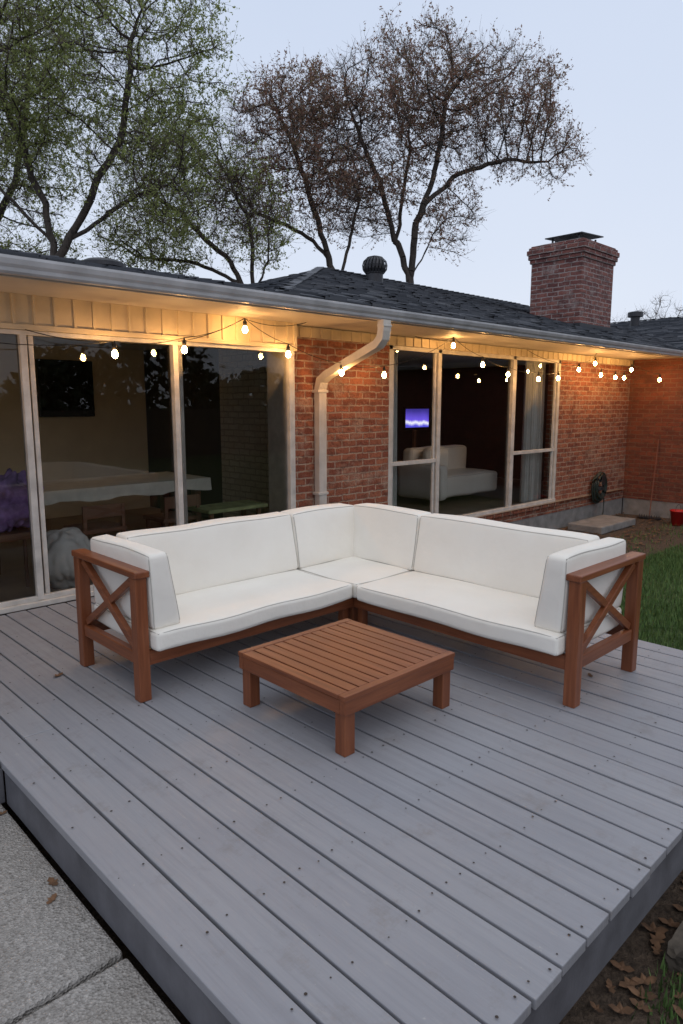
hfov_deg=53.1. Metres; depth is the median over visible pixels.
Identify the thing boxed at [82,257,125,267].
roof vent
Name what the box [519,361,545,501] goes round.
white curtain
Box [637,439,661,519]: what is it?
garden rake
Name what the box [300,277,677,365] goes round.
roof hip
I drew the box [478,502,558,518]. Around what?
window sill bricks
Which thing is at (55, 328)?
header battens
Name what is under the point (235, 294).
gutter joints
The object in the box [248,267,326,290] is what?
shingles hip
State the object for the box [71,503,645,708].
outdoor sectional sofa
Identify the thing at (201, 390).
dark hallway partition
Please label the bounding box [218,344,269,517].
whitewashed brick partition
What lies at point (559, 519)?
foundation
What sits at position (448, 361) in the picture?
room ceiling
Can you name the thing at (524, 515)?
brick wall under window
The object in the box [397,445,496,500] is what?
indoor sofa
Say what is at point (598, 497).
garden hose reel
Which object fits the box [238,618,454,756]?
coffee table
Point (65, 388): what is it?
wall television
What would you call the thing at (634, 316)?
pipe vent
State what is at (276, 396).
door jamb
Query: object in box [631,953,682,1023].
grass
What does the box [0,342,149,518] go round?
room back wall
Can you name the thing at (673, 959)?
edging stone
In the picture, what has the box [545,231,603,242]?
chimney cap
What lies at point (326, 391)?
downspout straps
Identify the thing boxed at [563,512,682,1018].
leaf litter
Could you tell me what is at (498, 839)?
wooden deck
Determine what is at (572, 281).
chimney stack
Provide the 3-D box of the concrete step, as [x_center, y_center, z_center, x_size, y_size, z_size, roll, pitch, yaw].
[4.480,0.207,11.732,1.300,0.120,0.600,-9,12,-43]
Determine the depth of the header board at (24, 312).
6.00 m
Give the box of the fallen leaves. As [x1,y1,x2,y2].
[0,672,592,903]
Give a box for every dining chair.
[63,503,126,535]
[143,494,200,528]
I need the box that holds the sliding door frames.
[0,328,294,614]
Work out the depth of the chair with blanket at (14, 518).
5.53 m
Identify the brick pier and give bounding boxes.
[294,337,389,507]
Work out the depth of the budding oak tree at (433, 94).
25.64 m
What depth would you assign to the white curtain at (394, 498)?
8.85 m
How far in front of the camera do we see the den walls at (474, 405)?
15.14 m
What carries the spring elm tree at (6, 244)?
on the ground at (636, 952)
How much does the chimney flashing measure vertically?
0.440 m
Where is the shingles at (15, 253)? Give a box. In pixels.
[0,249,299,295]
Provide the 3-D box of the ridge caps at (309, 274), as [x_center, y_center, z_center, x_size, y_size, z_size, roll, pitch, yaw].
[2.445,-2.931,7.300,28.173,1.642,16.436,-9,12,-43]
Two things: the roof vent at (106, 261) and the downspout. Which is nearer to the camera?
the downspout
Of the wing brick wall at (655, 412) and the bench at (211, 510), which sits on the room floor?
the bench at (211, 510)
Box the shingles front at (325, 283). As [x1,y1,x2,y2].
[273,267,682,349]
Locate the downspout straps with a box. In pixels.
[312,324,391,494]
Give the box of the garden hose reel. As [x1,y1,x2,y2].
[591,471,606,514]
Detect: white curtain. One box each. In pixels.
[392,350,397,505]
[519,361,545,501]
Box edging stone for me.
[664,921,682,973]
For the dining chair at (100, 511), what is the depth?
6.35 m
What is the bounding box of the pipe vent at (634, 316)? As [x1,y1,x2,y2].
[627,311,643,325]
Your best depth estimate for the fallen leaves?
2.60 m
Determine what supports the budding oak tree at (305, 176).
on the ground at (636, 952)
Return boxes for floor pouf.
[46,527,90,588]
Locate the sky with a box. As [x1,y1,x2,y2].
[0,0,682,323]
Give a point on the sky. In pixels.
(625, 77)
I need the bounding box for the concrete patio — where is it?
[0,804,179,1023]
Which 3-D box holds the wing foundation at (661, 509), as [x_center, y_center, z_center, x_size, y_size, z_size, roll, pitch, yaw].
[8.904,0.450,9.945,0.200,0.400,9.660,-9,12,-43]
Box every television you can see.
[35,359,94,416]
[397,407,429,494]
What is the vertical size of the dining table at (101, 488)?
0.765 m
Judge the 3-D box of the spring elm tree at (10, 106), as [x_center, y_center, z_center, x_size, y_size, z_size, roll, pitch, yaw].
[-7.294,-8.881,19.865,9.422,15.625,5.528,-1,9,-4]
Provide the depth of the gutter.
5.62 m
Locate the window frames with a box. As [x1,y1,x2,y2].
[388,345,560,516]
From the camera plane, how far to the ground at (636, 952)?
2.67 m
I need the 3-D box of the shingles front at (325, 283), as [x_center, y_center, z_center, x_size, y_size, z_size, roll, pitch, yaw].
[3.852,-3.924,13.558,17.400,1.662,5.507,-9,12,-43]
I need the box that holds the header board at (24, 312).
[0,292,632,365]
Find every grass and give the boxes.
[615,524,682,649]
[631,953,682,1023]
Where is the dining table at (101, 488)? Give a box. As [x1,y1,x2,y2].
[0,471,211,574]
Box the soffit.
[0,276,673,359]
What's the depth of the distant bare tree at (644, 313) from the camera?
72.75 m
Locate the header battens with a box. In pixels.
[0,293,629,365]
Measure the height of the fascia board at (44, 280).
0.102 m
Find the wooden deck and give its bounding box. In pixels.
[0,597,682,1023]
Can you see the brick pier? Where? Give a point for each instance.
(357, 429)
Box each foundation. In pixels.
[508,498,621,528]
[622,498,682,517]
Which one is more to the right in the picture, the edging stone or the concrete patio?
the edging stone
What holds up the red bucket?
on the ground at (636, 952)
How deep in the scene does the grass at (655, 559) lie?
7.50 m
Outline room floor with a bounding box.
[0,477,624,601]
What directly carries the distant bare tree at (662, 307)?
on the ground at (636, 952)
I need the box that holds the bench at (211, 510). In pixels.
[188,500,267,522]
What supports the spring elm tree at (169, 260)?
on the ground at (636, 952)
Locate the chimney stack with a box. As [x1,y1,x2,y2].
[527,237,619,327]
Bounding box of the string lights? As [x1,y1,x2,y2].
[1,318,660,381]
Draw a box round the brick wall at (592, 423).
[543,360,630,511]
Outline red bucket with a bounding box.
[670,504,682,525]
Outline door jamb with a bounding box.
[267,348,295,512]
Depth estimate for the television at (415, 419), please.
12.35 m
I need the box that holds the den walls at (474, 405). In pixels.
[397,364,548,480]
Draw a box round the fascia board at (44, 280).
[0,274,680,357]
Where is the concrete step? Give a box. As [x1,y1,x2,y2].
[568,515,635,534]
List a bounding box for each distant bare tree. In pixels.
[624,304,673,319]
[636,291,682,318]
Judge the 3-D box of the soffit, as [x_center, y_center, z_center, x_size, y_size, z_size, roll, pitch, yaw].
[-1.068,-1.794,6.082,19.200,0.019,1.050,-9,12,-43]
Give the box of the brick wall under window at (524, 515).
[488,506,553,522]
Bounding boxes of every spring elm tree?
[0,0,101,259]
[0,0,250,259]
[78,92,305,283]
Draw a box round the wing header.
[634,358,682,365]
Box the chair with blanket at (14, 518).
[0,468,43,586]
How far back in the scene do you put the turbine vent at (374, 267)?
12.15 m
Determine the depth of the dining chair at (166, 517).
6.99 m
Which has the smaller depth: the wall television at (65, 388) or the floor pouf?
the floor pouf
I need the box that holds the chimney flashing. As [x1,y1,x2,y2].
[572,323,612,331]
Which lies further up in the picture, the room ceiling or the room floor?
the room ceiling
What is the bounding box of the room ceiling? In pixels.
[0,326,633,368]
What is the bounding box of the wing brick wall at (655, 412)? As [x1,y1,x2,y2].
[623,364,682,502]
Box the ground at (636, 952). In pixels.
[0,498,682,1023]
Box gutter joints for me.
[231,287,611,347]
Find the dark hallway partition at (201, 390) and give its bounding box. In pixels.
[143,343,222,518]
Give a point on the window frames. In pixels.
(434, 460)
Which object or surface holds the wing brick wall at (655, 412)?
on the ground at (636, 952)
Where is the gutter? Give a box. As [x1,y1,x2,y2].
[0,253,682,356]
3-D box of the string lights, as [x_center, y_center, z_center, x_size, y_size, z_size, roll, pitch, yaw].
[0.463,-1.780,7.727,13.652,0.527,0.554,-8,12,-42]
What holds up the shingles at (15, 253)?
on the low roof
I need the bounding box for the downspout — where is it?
[314,319,390,504]
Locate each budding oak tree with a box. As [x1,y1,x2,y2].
[196,42,394,269]
[275,1,595,282]
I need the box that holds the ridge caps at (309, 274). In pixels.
[0,247,682,328]
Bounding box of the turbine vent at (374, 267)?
[362,255,387,281]
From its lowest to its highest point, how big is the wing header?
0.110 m
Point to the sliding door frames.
(43, 596)

